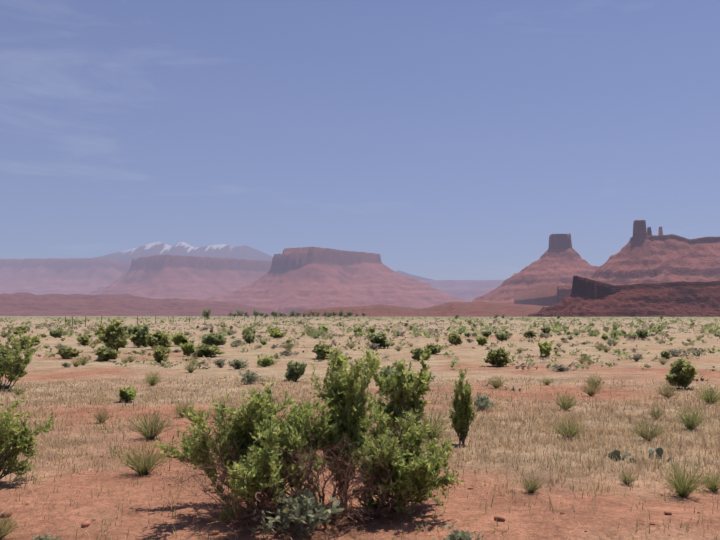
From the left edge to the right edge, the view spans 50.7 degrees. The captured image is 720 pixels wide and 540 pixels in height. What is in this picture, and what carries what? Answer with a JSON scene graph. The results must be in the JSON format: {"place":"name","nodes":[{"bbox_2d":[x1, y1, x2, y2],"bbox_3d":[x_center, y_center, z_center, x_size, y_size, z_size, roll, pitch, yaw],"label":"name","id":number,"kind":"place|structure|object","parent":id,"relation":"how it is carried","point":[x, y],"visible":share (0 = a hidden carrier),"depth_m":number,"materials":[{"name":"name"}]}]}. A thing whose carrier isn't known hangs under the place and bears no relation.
{"place":"outdoors","nodes":[
{"label":"outdoors","id":0,"kind":"place"},
{"bbox_2d":[0,293,288,315],"bbox_3d":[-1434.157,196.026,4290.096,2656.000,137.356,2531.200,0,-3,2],"label":"badland hills","id":1,"kind":"structure","parent":0,"point":[22,304],"depth_m":3903.46,"materials":[{"name":"red stone"}]},
{"bbox_2d":[86,255,271,299],"bbox_3d":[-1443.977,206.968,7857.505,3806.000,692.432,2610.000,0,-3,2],"label":"mesa","id":2,"kind":"structure","parent":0,"point":[175,276],"depth_m":7653.38,"materials":[{"name":"red stone"}]},
{"bbox_2d":[94,241,432,279],"bbox_3d":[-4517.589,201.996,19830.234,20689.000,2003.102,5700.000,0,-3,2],"label":"snowy mountains","id":3,"kind":"structure","parent":0,"point":[245,252],"depth_m":19862.36,"materials":[{"name":"grey stone"}]},
{"bbox_2d":[207,247,465,313],"bbox_3d":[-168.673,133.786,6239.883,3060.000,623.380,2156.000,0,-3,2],"label":"mesa","id":4,"kind":"structure","parent":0,"point":[298,279],"depth_m":5972.84,"materials":[{"name":"red stone"}]},
{"bbox_2d":[0,316,719,539],"bbox_3d":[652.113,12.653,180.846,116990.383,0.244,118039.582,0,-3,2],"label":"ground","id":5,"kind":"structure","parent":0,"point":[522,523],"depth_m":10.07,"materials":[{"name":"soil"}]},
{"bbox_2d":[0,508,21,539],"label":"broom tuft","id":6,"kind":"object","parent":5,"relation":"on","point":[3,527],"visible":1,"depth_m":5.87,"materials":[{"name":"green plant"}]},
{"bbox_2d":[11,384,26,394],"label":"broom tuft","id":7,"kind":"object","parent":5,"relation":"on","point":[21,391],"visible":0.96,"depth_m":16.89,"materials":[{"name":"green plant"}]},
{"bbox_2d":[14,326,26,334],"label":"greasewood","id":8,"kind":"object","parent":5,"relation":"on","point":[24,329],"visible":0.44,"depth_m":66.86,"materials":[{"name":"green plant"}]},
{"bbox_2d":[0,328,42,390],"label":"greasewood","id":9,"kind":"object","parent":5,"relation":"on","point":[16,371],"visible":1,"depth_m":17.94,"materials":[{"name":"green plant"}]},
{"bbox_2d":[13,335,37,348],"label":"greasewood","id":10,"kind":"object","parent":5,"relation":"on","point":[22,343],"visible":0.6,"depth_m":37.27,"materials":[{"name":"green plant"}]},
{"bbox_2d":[0,396,54,479],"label":"greasewood","id":11,"kind":"object","parent":5,"relation":"on","point":[22,441],"visible":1,"depth_m":7.71,"materials":[{"name":"green plant"}]},
{"bbox_2d":[30,533,61,539],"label":"grey shrub","id":12,"kind":"object","parent":5,"relation":"on","point":[44,537],"visible":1,"depth_m":5.64,"materials":[{"name":"green plant"}]},
{"bbox_2d":[49,329,63,337],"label":"greasewood","id":13,"kind":"object","parent":5,"relation":"on","point":[57,333],"visible":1,"depth_m":57.29,"materials":[{"name":"green plant"}]},
{"bbox_2d":[0,258,130,294],"bbox_3d":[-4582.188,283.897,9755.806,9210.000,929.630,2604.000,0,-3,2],"label":"mesa","id":14,"kind":"structure","parent":5,"relation":"on","point":[68,276],"depth_m":9962.60,"materials":[{"name":"red stone"}]},
{"bbox_2d":[55,347,83,358],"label":"greasewood","id":15,"kind":"object","parent":5,"relation":"on","point":[66,353],"visible":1,"depth_m":30.32,"materials":[{"name":"green plant"}]},
{"bbox_2d":[72,357,81,366],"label":"broom tuft","id":16,"kind":"object","parent":5,"relation":"on","point":[76,363],"visible":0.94,"depth_m":25.29,"materials":[{"name":"green plant"}]},
{"bbox_2d":[78,334,90,345],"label":"greasewood","id":17,"kind":"object","parent":5,"relation":"on","point":[83,340],"visible":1,"depth_m":43.83,"materials":[{"name":"green plant"}]},
{"bbox_2d":[77,354,92,364],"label":"broom tuft","id":18,"kind":"object","parent":5,"relation":"on","point":[84,358],"visible":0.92,"depth_m":26.24,"materials":[{"name":"green plant"}]},
{"bbox_2d":[90,405,112,422],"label":"broom tuft","id":19,"kind":"object","parent":5,"relation":"on","point":[98,417],"visible":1,"depth_m":12.08,"materials":[{"name":"green plant"}]},
{"bbox_2d":[94,346,120,360],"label":"greasewood","id":20,"kind":"object","parent":5,"relation":"on","point":[103,353],"visible":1,"depth_m":28.86,"materials":[{"name":"green plant"}]},
{"bbox_2d":[96,318,136,350],"bbox_3d":[-11.717,3.102,36.406,1.975,1.630,1.525,3,-4,-38],"label":"greasewood","id":21,"kind":"object","parent":5,"relation":"on","point":[114,333],"visible":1,"depth_m":36.09,"materials":[{"name":"green plant"}]},
{"bbox_2d":[117,386,137,401],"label":"greasewood","id":22,"kind":"object","parent":5,"relation":"on","point":[127,394],"visible":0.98,"depth_m":15.69,"materials":[{"name":"green plant"}]},
{"bbox_2d":[127,355,137,361],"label":"broom tuft","id":23,"kind":"object","parent":5,"relation":"on","point":[130,358],"visible":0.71,"depth_m":28.53,"materials":[{"name":"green plant"}]},
{"bbox_2d":[127,323,149,346],"bbox_3d":[-11.613,3.469,40.092,1.333,1.384,1.238,1,-4,-16],"label":"greasewood","id":24,"kind":"object","parent":5,"relation":"on","point":[140,338],"visible":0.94,"depth_m":39.92,"materials":[{"name":"green plant"}]},
{"bbox_2d":[118,439,171,474],"bbox_3d":[-2.320,1.994,8.173,0.683,0.431,0.575,-2,-4,29],"label":"broom tuft","id":25,"kind":"object","parent":5,"relation":"on","point":[148,464],"visible":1,"depth_m":8.11,"materials":[{"name":"green plant"}]},
{"bbox_2d":[125,403,176,438],"bbox_3d":[-2.915,2.107,10.617,0.747,0.490,0.672,3,-5,-43],"label":"broom tuft","id":26,"kind":"object","parent":5,"relation":"on","point":[153,432],"visible":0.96,"depth_m":10.54,"materials":[{"name":"green plant"}]},
{"bbox_2d":[143,370,165,385],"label":"broom tuft","id":27,"kind":"object","parent":5,"relation":"on","point":[153,381],"visible":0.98,"depth_m":19.20,"materials":[{"name":"green plant"}]},
{"bbox_2d":[145,330,172,347],"bbox_3d":[-9.921,3.437,37.376,1.301,0.992,2.105,2,-4,-35],"label":"greasewood","id":28,"kind":"object","parent":5,"relation":"on","point":[160,338],"visible":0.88,"depth_m":37.16,"materials":[{"name":"green plant"}]},
{"bbox_2d":[151,345,171,363],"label":"greasewood","id":29,"kind":"object","parent":5,"relation":"on","point":[159,354],"visible":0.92,"depth_m":27.29,"materials":[{"name":"green plant"}]},
{"bbox_2d":[169,332,188,345],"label":"greasewood","id":30,"kind":"object","parent":5,"relation":"on","point":[178,338],"visible":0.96,"depth_m":41.38,"materials":[{"name":"green plant"}]},
{"bbox_2d":[173,401,196,416],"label":"broom tuft","id":31,"kind":"object","parent":5,"relation":"on","point":[179,408],"visible":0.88,"depth_m":13.09,"materials":[{"name":"green plant"}]},
{"bbox_2d":[179,342,195,355],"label":"greasewood","id":32,"kind":"object","parent":5,"relation":"on","point":[187,349],"visible":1,"depth_m":31.94,"materials":[{"name":"green plant"}]},
{"bbox_2d":[183,360,198,372],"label":"broom tuft","id":33,"kind":"object","parent":5,"relation":"on","point":[190,369],"visible":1,"depth_m":22.95,"materials":[{"name":"green plant"}]},
{"bbox_2d":[65,315,325,326],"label":"fence","id":34,"kind":"object","parent":5,"relation":"on","point":[164,316],"visible":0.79,"depth_m":157.25,"materials":[{"name":"brown wood"}]},
{"bbox_2d":[202,309,210,319],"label":"tree","id":35,"kind":"object","parent":5,"relation":"on","point":[205,313],"visible":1,"depth_m":330.86,"materials":[{"name":"green plant"}]},
{"bbox_2d":[192,343,225,356],"bbox_3d":[-6.343,3.311,31.370,1.218,0.599,1.376,-2,-4,25],"label":"greasewood","id":36,"kind":"object","parent":5,"relation":"on","point":[205,350],"visible":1,"depth_m":31.32,"materials":[{"name":"green plant"}]},
{"bbox_2d":[202,332,226,345],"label":"shrub","id":37,"kind":"object","parent":5,"relation":"on","point":[211,338],"visible":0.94,"depth_m":39.73,"materials":[{"name":"green plant"}]},
{"bbox_2d":[209,408,226,419],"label":"broom tuft","id":38,"kind":"object","parent":5,"relation":"on","point":[216,414],"visible":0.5,"depth_m":12.47,"materials":[{"name":"green plant"}]},
{"bbox_2d":[213,358,226,367],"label":"grey shrub","id":39,"kind":"object","parent":5,"relation":"on","point":[219,363],"visible":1,"depth_m":25.16,"materials":[{"name":"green plant"}]},
{"bbox_2d":[221,498,250,516],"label":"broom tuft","id":40,"kind":"object","parent":5,"relation":"on","point":[240,508],"visible":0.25,"depth_m":6.32,"materials":[{"name":"green plant"}]},
{"bbox_2d":[228,358,248,368],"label":"grey shrub","id":41,"kind":"object","parent":5,"relation":"on","point":[236,364],"visible":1,"depth_m":24.56,"materials":[{"name":"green plant"}]},
{"bbox_2d":[233,338,244,345],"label":"grass tuft","id":42,"kind":"object","parent":5,"relation":"on","point":[239,342],"visible":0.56,"depth_m":42.79,"materials":[{"name":"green plant"}]},
{"bbox_2d":[241,328,252,338],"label":"greasewood","id":43,"kind":"object","parent":5,"relation":"on","point":[247,331],"visible":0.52,"depth_m":56.80,"materials":[{"name":"green plant"}]},
{"bbox_2d":[243,333,257,343],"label":"greasewood","id":44,"kind":"object","parent":5,"relation":"on","point":[249,338],"visible":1,"depth_m":47.49,"materials":[{"name":"green plant"}]},
{"bbox_2d":[237,369,266,383],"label":"grey shrub","id":45,"kind":"object","parent":5,"relation":"on","point":[248,377],"visible":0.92,"depth_m":19.61,"materials":[{"name":"green plant"}]},
{"bbox_2d":[257,355,277,366],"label":"greasewood","id":46,"kind":"object","parent":5,"relation":"on","point":[265,361],"visible":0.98,"depth_m":25.97,"materials":[{"name":"green plant"}]},
{"bbox_2d":[268,330,284,337],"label":"greasewood","id":47,"kind":"object","parent":5,"relation":"on","point":[277,334],"visible":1,"depth_m":58.21,"materials":[{"name":"green plant"}]},
{"bbox_2d":[267,508,285,525],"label":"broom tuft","id":48,"kind":"object","parent":5,"relation":"on","point":[275,514],"visible":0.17,"depth_m":6.12,"materials":[{"name":"green plant"}]},
{"bbox_2d":[279,350,295,355],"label":"grey shrub","id":49,"kind":"object","parent":5,"relation":"on","point":[288,353],"visible":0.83,"depth_m":32.57,"materials":[{"name":"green plant"}]},
{"bbox_2d":[284,360,306,380],"bbox_3d":[-1.764,2.743,20.649,0.613,0.609,0.577,-1,-4,11],"label":"greasewood","id":50,"kind":"object","parent":5,"relation":"on","point":[296,370],"visible":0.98,"depth_m":20.53,"materials":[{"name":"green plant"}]},
{"bbox_2d":[248,486,343,536],"bbox_3d":[-0.522,1.892,5.896,0.700,0.390,0.628,1,-4,-16],"label":"grey shrub","id":51,"kind":"object","parent":5,"relation":"on","point":[309,509],"visible":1,"depth_m":5.85,"materials":[{"name":"green plant"}]},
{"bbox_2d":[152,342,464,539],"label":"greasewood","id":52,"kind":"object","parent":5,"relation":"on","point":[258,451],"visible":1,"depth_m":6.44,"materials":[{"name":"green plant"}]},
{"bbox_2d":[312,342,337,358],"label":"greasewood","id":53,"kind":"object","parent":5,"relation":"on","point":[321,350],"visible":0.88,"depth_m":30.70,"materials":[{"name":"green plant"}]},
{"bbox_2d":[324,501,343,520],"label":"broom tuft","id":54,"kind":"object","parent":5,"relation":"on","point":[333,513],"visible":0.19,"depth_m":6.28,"materials":[{"name":"green plant"}]},
{"bbox_2d":[331,354,347,371],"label":"greasewood","id":55,"kind":"object","parent":5,"relation":"on","point":[341,360],"visible":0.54,"depth_m":23.17,"materials":[{"name":"green plant"}]},
{"bbox_2d":[345,342,356,348],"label":"broom tuft","id":56,"kind":"object","parent":5,"relation":"on","point":[350,346],"visible":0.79,"depth_m":39.04,"materials":[{"name":"green plant"}]},
{"bbox_2d":[0,410,710,535],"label":"loose stones","id":57,"kind":"object","parent":5,"relation":"on","point":[87,523],"visible":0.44,"depth_m":6.20,"materials":[{"name":"brown stone"}]},
{"bbox_2d":[0,316,719,372],"bbox_3d":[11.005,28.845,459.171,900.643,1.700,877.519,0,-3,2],"label":"shrubs","id":58,"kind":"object","parent":5,"relation":"on","point":[613,334],"visible":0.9,"depth_m":68.27,"materials":[{"name":"green plant"}]},
{"bbox_2d":[368,343,379,349],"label":"grey shrub","id":59,"kind":"object","parent":5,"relation":"on","point":[374,346],"visible":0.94,"depth_m":38.14,"materials":[{"name":"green plant"}]},
{"bbox_2d":[366,331,392,347],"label":"greasewood","id":60,"kind":"object","parent":5,"relation":"on","point":[379,339],"visible":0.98,"depth_m":39.43,"materials":[{"name":"green plant"}]},
{"bbox_2d":[378,365,406,386],"bbox_3d":[0.732,2.542,17.878,0.778,0.698,1.126,1,-4,-10],"label":"greasewood","id":61,"kind":"object","parent":5,"relation":"on","point":[386,370],"visible":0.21,"depth_m":17.64,"materials":[{"name":"green plant"}]},
{"bbox_2d":[409,347,425,360],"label":"greasewood","id":62,"kind":"object","parent":5,"relation":"on","point":[417,353],"visible":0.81,"depth_m":29.35,"materials":[{"name":"green plant"}]},
{"bbox_2d":[420,347,430,359],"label":"greasewood","id":63,"kind":"object","parent":5,"relation":"on","point":[428,351],"visible":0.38,"depth_m":30.02,"materials":[{"name":"green plant"}]},
{"bbox_2d":[423,344,445,353],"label":"greasewood","id":64,"kind":"object","parent":5,"relation":"on","point":[436,348],"visible":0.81,"depth_m":33.41,"materials":[{"name":"green plant"}]},
{"bbox_2d":[420,407,454,441],"bbox_3d":[0.938,2.020,10.098,0.694,0.512,0.717,-3,-5,41],"label":"broom tuft","id":65,"kind":"object","parent":5,"relation":"on","point":[433,431],"visible":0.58,"depth_m":10.06,"materials":[{"name":"green plant"}]},
{"bbox_2d":[447,333,462,344],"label":"greasewood","id":66,"kind":"object","parent":5,"relation":"on","point":[455,339],"visible":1,"depth_m":42.46,"materials":[{"name":"green plant"}]},
{"bbox_2d":[432,520,483,539],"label":"grey shrub","id":67,"kind":"object","parent":5,"relation":"on","point":[456,535],"visible":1,"depth_m":5.39,"materials":[{"name":"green plant"}]},
{"bbox_2d":[449,368,476,444],"bbox_3d":[1.333,1.776,9.828,0.371,1.005,0.328,0,-3,2],"label":"juniper","id":68,"kind":"object","parent":5,"relation":"on","point":[462,416],"visible":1,"depth_m":9.76,"materials":[{"name":"green plant"}]},
{"bbox_2d":[437,289,493,301],"bbox_3d":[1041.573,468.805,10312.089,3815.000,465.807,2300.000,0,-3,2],"label":"mesa","id":69,"kind":"structure","parent":5,"relation":"on","point":[468,295],"depth_m":10783.58,"materials":[{"name":"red stone"}]},
{"bbox_2d":[475,336,487,345],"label":"greasewood","id":70,"kind":"object","parent":5,"relation":"on","point":[481,341],"visible":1,"depth_m":42.33,"materials":[{"name":"green plant"}]},
{"bbox_2d":[472,392,497,410],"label":"grey shrub","id":71,"kind":"object","parent":5,"relation":"on","point":[482,401],"visible":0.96,"depth_m":13.84,"materials":[{"name":"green plant"}]},
{"bbox_2d":[482,330,491,336],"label":"greasewood","id":72,"kind":"object","parent":5,"relation":"on","point":[488,333],"visible":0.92,"depth_m":61.26,"materials":[{"name":"green plant"}]},
{"bbox_2d":[486,374,504,387],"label":"broom tuft","id":73,"kind":"object","parent":5,"relation":"on","point":[496,384],"visible":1,"depth_m":18.61,"materials":[{"name":"green plant"}]},
{"bbox_2d":[483,346,511,366],"bbox_3d":[4.843,3.022,26.624,1.126,0.739,1.063,3,-4,-39],"label":"greasewood","id":74,"kind":"object","parent":5,"relation":"on","point":[498,357],"visible":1,"depth_m":26.32,"materials":[{"name":"green plant"}]},
{"bbox_2d":[495,332,509,340],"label":"greasewood","id":75,"kind":"object","parent":5,"relation":"on","point":[501,336],"visible":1,"depth_m":52.34,"materials":[{"name":"green plant"}]},
{"bbox_2d":[516,472,542,492],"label":"broom tuft","id":76,"kind":"object","parent":5,"relation":"on","point":[531,485],"visible":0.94,"depth_m":7.31,"materials":[{"name":"green plant"}]},
{"bbox_2d":[523,330,537,337],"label":"greasewood","id":77,"kind":"object","parent":5,"relation":"on","point":[530,333],"visible":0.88,"depth_m":59.37,"materials":[{"name":"green plant"}]},
{"bbox_2d":[537,341,552,357],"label":"greasewood","id":78,"kind":"object","parent":5,"relation":"on","point":[545,348],"visible":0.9,"depth_m":31.11,"materials":[{"name":"green plant"}]},
{"bbox_2d":[540,326,551,332],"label":"greasewood","id":79,"kind":"object","parent":5,"relation":"on","point":[545,329],"visible":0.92,"depth_m":71.71,"materials":[{"name":"green plant"}]},
{"bbox_2d":[549,363,570,371],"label":"grey shrub","id":80,"kind":"object","parent":5,"relation":"on","point":[561,368],"visible":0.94,"depth_m":24.03,"materials":[{"name":"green plant"}]},
{"bbox_2d":[551,392,578,409],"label":"broom tuft","id":81,"kind":"object","parent":5,"relation":"on","point":[569,403],"visible":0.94,"depth_m":13.87,"materials":[{"name":"green plant"}]},
{"bbox_2d":[550,415,586,437],"bbox_3d":[2.915,2.192,10.685,0.530,0.397,0.630,-2,-4,26],"label":"broom tuft","id":82,"kind":"object","parent":5,"relation":"on","point":[567,430],"visible":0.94,"depth_m":10.66,"materials":[{"name":"green plant"}]},
{"bbox_2d":[580,378,602,395],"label":"broom tuft","id":83,"kind":"object","parent":5,"relation":"on","point":[592,391],"visible":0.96,"depth_m":16.61,"materials":[{"name":"green plant"}]},
{"bbox_2d":[581,372,608,387],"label":"broom tuft","id":84,"kind":"object","parent":5,"relation":"on","point":[594,382],"visible":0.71,"depth_m":18.52,"materials":[{"name":"green plant"}]},
{"bbox_2d":[600,345,612,351],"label":"broom tuft","id":85,"kind":"object","parent":5,"relation":"on","point":[606,349],"visible":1,"depth_m":35.37,"materials":[{"name":"green plant"}]},
{"bbox_2d":[609,450,634,462],"bbox_3d":[3.081,2.208,9.021,0.176,0.164,0.382,1,-4,-11],"label":"prickly pear","id":86,"kind":"object","parent":5,"relation":"on","point":[615,453],"visible":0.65,"depth_m":9.00,"materials":[{"name":"green plant"}]},
{"bbox_2d":[617,470,637,484],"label":"broom tuft","id":87,"kind":"object","parent":5,"relation":"on","point":[627,476],"visible":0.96,"depth_m":7.68,"materials":[{"name":"green plant"}]},
{"bbox_2d":[628,354,644,360],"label":"grey shrub","id":88,"kind":"object","parent":5,"relation":"on","point":[636,357],"visible":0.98,"depth_m":28.51,"materials":[{"name":"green plant"}]},
{"bbox_2d":[635,328,649,338],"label":"greasewood","id":89,"kind":"object","parent":5,"relation":"on","point":[642,334],"visible":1,"depth_m":55.28,"materials":[{"name":"green plant"}]},
{"bbox_2d":[629,417,667,440],"bbox_3d":[4.076,2.218,10.746,0.620,0.395,0.492,0,-3,6],"label":"broom tuft","id":90,"kind":"object","parent":5,"relation":"on","point":[649,434],"visible":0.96,"depth_m":10.73,"materials":[{"name":"green plant"}]},
{"bbox_2d":[625,447,671,461],"bbox_3d":[3.533,2.248,9.281,0.545,0.170,0.197,-2,-4,35],"label":"prickly pear","id":91,"kind":"object","parent":5,"relation":"on","point":[659,451],"visible":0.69,"depth_m":9.27,"materials":[{"name":"green plant"}]},
{"bbox_2d":[647,402,665,417],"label":"broom tuft","id":92,"kind":"object","parent":5,"relation":"on","point":[656,413],"visible":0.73,"depth_m":12.72,"materials":[{"name":"green plant"}]},
{"bbox_2d":[657,356,668,363],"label":"broom tuft","id":93,"kind":"object","parent":5,"relation":"on","point":[662,361],"visible":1,"depth_m":26.57,"materials":[{"name":"green plant"}]},
{"bbox_2d":[660,350,671,358],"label":"greasewood","id":94,"kind":"object","parent":5,"relation":"on","point":[666,354],"visible":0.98,"depth_m":30.05,"materials":[{"name":"green plant"}]},
{"bbox_2d":[655,380,678,397],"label":"broom tuft","id":95,"kind":"object","parent":5,"relation":"on","point":[667,390],"visible":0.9,"depth_m":15.82,"materials":[{"name":"green plant"}]},
{"bbox_2d":[666,349,682,355],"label":"grey shrub","id":96,"kind":"object","parent":5,"relation":"on","point":[674,352],"visible":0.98,"depth_m":32.26,"materials":[{"name":"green plant"}]},
{"bbox_2d":[664,357,698,388],"bbox_3d":[7.643,2.458,18.086,0.771,0.772,0.984,-3,-5,42],"label":"greasewood","id":97,"kind":"object","parent":5,"relation":"on","point":[683,372],"visible":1,"depth_m":17.97,"materials":[{"name":"green plant"}]},
{"bbox_2d":[653,456,712,496],"bbox_3d":[3.098,1.968,7.276,0.568,0.405,0.550,-2,-4,32],"label":"broom tuft","id":98,"kind":"object","parent":5,"relation":"on","point":[681,488],"visible":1,"depth_m":7.25,"materials":[{"name":"green plant"}]},
{"bbox_2d":[671,403,710,428],"bbox_3d":[5.141,2.252,11.799,0.615,0.438,0.595,0,-3,8],"label":"broom tuft","id":99,"kind":"object","parent":5,"relation":"on","point":[689,423],"visible":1,"depth_m":11.77,"materials":[{"name":"green plant"}]},
{"bbox_2d":[692,349,706,355],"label":"grey shrub","id":100,"kind":"object","parent":5,"relation":"on","point":[698,352],"visible":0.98,"depth_m":32.40,"materials":[{"name":"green plant"}]},
{"bbox_2d":[692,382,719,403],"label":"broom tuft","id":101,"kind":"object","parent":5,"relation":"on","point":[713,399],"visible":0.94,"depth_m":14.71,"materials":[{"name":"green plant"}]},
{"bbox_2d":[699,466,719,491],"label":"broom tuft","id":102,"kind":"object","parent":5,"relation":"on","point":[713,487],"visible":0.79,"depth_m":7.54,"materials":[{"name":"green plant"}]},
{"bbox_2d":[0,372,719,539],"bbox_3d":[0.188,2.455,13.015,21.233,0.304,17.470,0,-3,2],"label":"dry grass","id":103,"kind":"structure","parent":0,"point":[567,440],"depth_m":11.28,"materials":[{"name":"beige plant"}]},
{"bbox_2d":[0,0,719,279],"label":"sky","id":104,"kind":"structure","parent":0,"point":[437,139],"materials":[{"name":"blue"}]},
{"bbox_2d":[268,301,548,316],"bbox_3d":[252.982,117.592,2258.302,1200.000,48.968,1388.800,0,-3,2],"label":"badland hills","id":105,"kind":"structure","parent":0,"point":[472,309],"depth_m":2024.36,"materials":[{"name":"red stone"}]},
{"bbox_2d":[419,280,504,288],"bbox_3d":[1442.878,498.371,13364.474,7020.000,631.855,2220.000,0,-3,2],"label":"plateau","id":106,"kind":"structure","parent":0,"point":[465,284],"depth_m":13122.35,"materials":[{"name":"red stone"}]},
{"bbox_2d":[472,233,597,303],"bbox_3d":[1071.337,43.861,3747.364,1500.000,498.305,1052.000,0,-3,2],"label":"butte","id":107,"kind":"object","parent":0,"point":[560,261],"visible":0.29,"depth_m":3828.69,"materials":[{"name":"red stone"}]},
{"bbox_2d":[514,220,719,305],"bbox_3d":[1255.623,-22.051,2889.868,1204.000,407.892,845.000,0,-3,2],"label":"butte","id":108,"kind":"object","parent":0,"point":[642,255],"visible":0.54,"depth_m":3066.16,"materials":[{"name":"red stone"}]},
{"bbox_2d":[527,276,719,316],"bbox_3d":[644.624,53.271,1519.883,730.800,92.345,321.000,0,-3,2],"label":"ridge","id":109,"kind":"structure","parent":0,"point":[586,297],"depth_m":1545.89,"materials":[{"name":"red stone"}]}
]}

